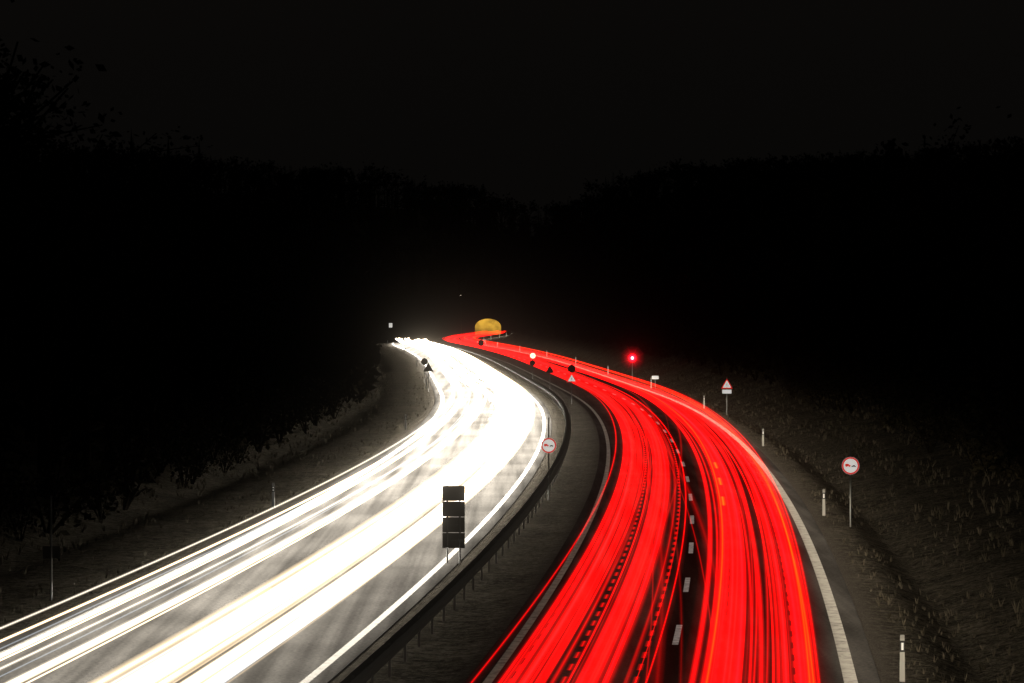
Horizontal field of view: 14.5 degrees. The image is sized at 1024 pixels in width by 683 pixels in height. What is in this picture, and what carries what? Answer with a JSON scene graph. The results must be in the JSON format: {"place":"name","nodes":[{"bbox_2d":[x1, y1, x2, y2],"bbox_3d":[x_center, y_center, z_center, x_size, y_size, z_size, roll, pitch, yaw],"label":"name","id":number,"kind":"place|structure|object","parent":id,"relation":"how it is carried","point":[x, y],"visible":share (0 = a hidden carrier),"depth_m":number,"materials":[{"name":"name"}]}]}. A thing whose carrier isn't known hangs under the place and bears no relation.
{"place":"outdoors","nodes":[
{"label":"outdoors","id":0,"kind":"place"},
{"bbox_2d":[340,333,570,682],"bbox_3d":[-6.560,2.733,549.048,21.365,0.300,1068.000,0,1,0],"label":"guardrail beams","id":1,"kind":"structure","parent":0,"point":[363,672],"depth_m":111.89,"materials":[{"name":"grey metal"}]},
{"bbox_2d":[0,184,1023,682],"bbox_3d":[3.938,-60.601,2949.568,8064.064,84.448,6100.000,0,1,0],"label":"terrain","id":2,"kind":"structure","parent":0,"point":[460,640],"depth_m":159.84,"materials":[{"name":"black plant"}]},
{"bbox_2d":[43,496,59,599],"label":"sign pole","id":3,"kind":"object","parent":2,"relation":"on","point":[50,551],"visible":0.78,"depth_m":114.02,"materials":[{"name":"silver metal"}]},
{"bbox_2d":[0,335,551,682],"bbox_3d":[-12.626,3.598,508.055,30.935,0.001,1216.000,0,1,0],"label":"carriageway","id":4,"kind":"structure","parent":2,"relation":"on","point":[306,619],"depth_m":124.04,"materials":[{"name":"grey asphalt"}]},
{"bbox_2d":[0,335,443,657],"bbox_3d":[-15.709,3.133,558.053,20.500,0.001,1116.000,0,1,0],"label":"edge line","id":5,"kind":"object","parent":4,"relation":"on","point":[99,608],"visible":0.88,"depth_m":133.38,"materials":[{"name":"paint"}]},
{"bbox_2d":[143,338,492,670],"bbox_3d":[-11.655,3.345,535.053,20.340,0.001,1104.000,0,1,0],"label":"lane dashes","id":6,"kind":"object","parent":4,"relation":"on","point":[247,608],"visible":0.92,"depth_m":114.60,"materials":[{"name":"paint"}]},
{"bbox_2d":[300,335,545,682],"bbox_3d":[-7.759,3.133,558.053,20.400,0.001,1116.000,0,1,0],"label":"edge line","id":7,"kind":"object","parent":4,"relation":"on","point":[347,646],"visible":0.91,"depth_m":122.15,"materials":[{"name":"paint"}]},
{"bbox_2d":[421,358,427,382],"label":"sign back","id":8,"kind":"object","parent":2,"relation":"on","point":[424,361],"visible":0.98,"depth_m":425.03,"materials":[{"name":"black metal"}]},
{"bbox_2d":[423,362,433,391],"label":"sign back","id":9,"kind":"object","parent":2,"relation":"on","point":[428,368],"visible":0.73,"depth_m":385.03,"materials":[{"name":"black metal"}]},
{"bbox_2d":[382,295,524,335],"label":"tunnel portal","id":10,"kind":"object","parent":2,"relation":"on","point":[420,315],"visible":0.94,"depth_m":1087.98,"materials":[{"name":"grey concrete"}]},
{"bbox_2d":[442,486,464,563],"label":"road sign","id":11,"kind":"object","parent":2,"relation":"on","point":[453,508],"visible":0.89,"depth_m":129.05,"materials":[{"name":"black metal"}]},
{"bbox_2d":[348,335,569,682],"bbox_3d":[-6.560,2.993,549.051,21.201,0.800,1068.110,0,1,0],"label":"guardrail posts","id":12,"kind":"object","parent":2,"relation":"on","point":[512,523],"visible":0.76,"depth_m":151.02,"materials":[{"name":"grey metal"}]},
{"bbox_2d":[478,340,483,345],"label":"road sign","id":13,"kind":"object","parent":2,"relation":"on","point":[480,342],"visible":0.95,"depth_m":645.02,"materials":[{"name":"metal"}]},
{"bbox_2d":[0,0,1023,497],"bbox_3d":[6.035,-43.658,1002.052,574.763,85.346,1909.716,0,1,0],"label":"broadleaf trees","id":14,"kind":"object","parent":2,"relation":"on","point":[786,224],"visible":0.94,"depth_m":288.83,"materials":[{"name":"black plant"}]},
{"bbox_2d":[0,130,1023,509],"bbox_3d":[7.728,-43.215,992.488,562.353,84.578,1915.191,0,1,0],"label":"spruce trees","id":15,"kind":"object","parent":2,"relation":"on","point":[78,400],"visible":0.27,"depth_m":257.95,"materials":[{"name":"black plant"}]},
{"bbox_2d":[0,306,1023,540],"bbox_3d":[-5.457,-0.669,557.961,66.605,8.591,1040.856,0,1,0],"label":"shrubs","id":16,"kind":"object","parent":2,"relation":"on","point":[356,376],"visible":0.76,"depth_m":221.71,"materials":[{"name":"black plant"}]},
{"bbox_2d":[0,356,1023,682],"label":"grass tufts","id":17,"kind":"object","parent":2,"relation":"on","point":[892,458],"visible":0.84,"depth_m":170.03,"materials":[{"name":"green plant"}]},
{"bbox_2d":[530,360,534,378],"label":"sign","id":18,"kind":"object","parent":2,"relation":"on","point":[532,363],"visible":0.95,"depth_m":447.03,"materials":[{"name":"black metal"}]},
{"bbox_2d":[530,352,535,358],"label":"speed limit sign","id":19,"kind":"object","parent":2,"relation":"on","point":[532,355],"visible":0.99,"depth_m":446.02,"materials":[{"name":"silver metal"}]},
{"bbox_2d":[541,418,555,499],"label":"no overtaking sign","id":20,"kind":"object","parent":2,"relation":"on","point":[548,445],"visible":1,"depth_m":173.54,"materials":[{"name":"silver metal"}]},
{"bbox_2d":[546,364,553,388],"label":"sign","id":21,"kind":"object","parent":2,"relation":"on","point":[549,370],"visible":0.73,"depth_m":396.04,"materials":[{"name":"black metal"}]},
{"bbox_2d":[567,364,576,403],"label":"danger sign","id":22,"kind":"object","parent":2,"relation":"on","point":[571,369],"visible":0.92,"depth_m":339.03,"materials":[{"name":"silver metal"}]},
{"bbox_2d":[272,333,904,681],"bbox_3d":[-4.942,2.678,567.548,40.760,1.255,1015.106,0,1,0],"label":"delineator posts","id":23,"kind":"object","parent":2,"relation":"on","point":[902,658],"visible":0.73,"depth_m":159.03,"materials":[{"name":"grey plastic"}]},
{"bbox_2d":[629,354,635,379],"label":"beacon","id":24,"kind":"object","parent":2,"relation":"on","point":[632,358],"visible":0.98,"depth_m":462.02,"materials":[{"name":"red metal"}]},
{"bbox_2d":[652,375,658,388],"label":"road sign","id":25,"kind":"object","parent":2,"relation":"on","point":[655,377],"visible":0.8,"depth_m":400.04,"materials":[{"name":"silver metal"}]},
{"bbox_2d":[439,335,880,682],"bbox_3d":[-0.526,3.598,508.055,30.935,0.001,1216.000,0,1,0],"label":"carriageway","id":26,"kind":"structure","parent":2,"relation":"on","point":[749,606],"depth_m":124.04,"materials":[{"name":"asphalt"}]},
{"bbox_2d":[441,335,609,682],"bbox_3d":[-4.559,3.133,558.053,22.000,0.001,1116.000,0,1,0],"label":"edge line","id":27,"kind":"object","parent":26,"relation":"on","point":[500,664],"visible":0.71,"depth_m":123.50,"materials":[{"name":"paint"}]},
{"bbox_2d":[459,335,693,644],"bbox_3d":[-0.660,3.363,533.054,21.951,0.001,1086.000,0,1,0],"label":"lane dashes","id":28,"kind":"object","parent":26,"relation":"on","point":[676,638],"visible":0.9,"depth_m":128.08,"materials":[{"name":"paint"}]},
{"bbox_2d":[477,336,857,682],"bbox_3d":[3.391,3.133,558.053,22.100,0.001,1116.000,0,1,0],"label":"edge line","id":29,"kind":"object","parent":26,"relation":"on","point":[846,663],"visible":0.87,"depth_m":123.96,"materials":[{"name":"paint"}]},
{"bbox_2d":[721,377,732,414],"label":"danger sign","id":30,"kind":"object","parent":2,"relation":"on","point":[726,388],"visible":0.89,"depth_m":305.03,"materials":[{"name":"silver metal"}]},
{"bbox_2d":[842,440,858,526],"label":"no overtaking sign","id":31,"kind":"object","parent":2,"relation":"on","point":[850,465],"visible":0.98,"depth_m":151.54,"materials":[{"name":"silver metal"}]},
{"bbox_2d":[0,0,1023,235],"label":"sky","id":32,"kind":"structure","parent":0,"point":[530,100],"materials":[{"name":"black"}]}
]}

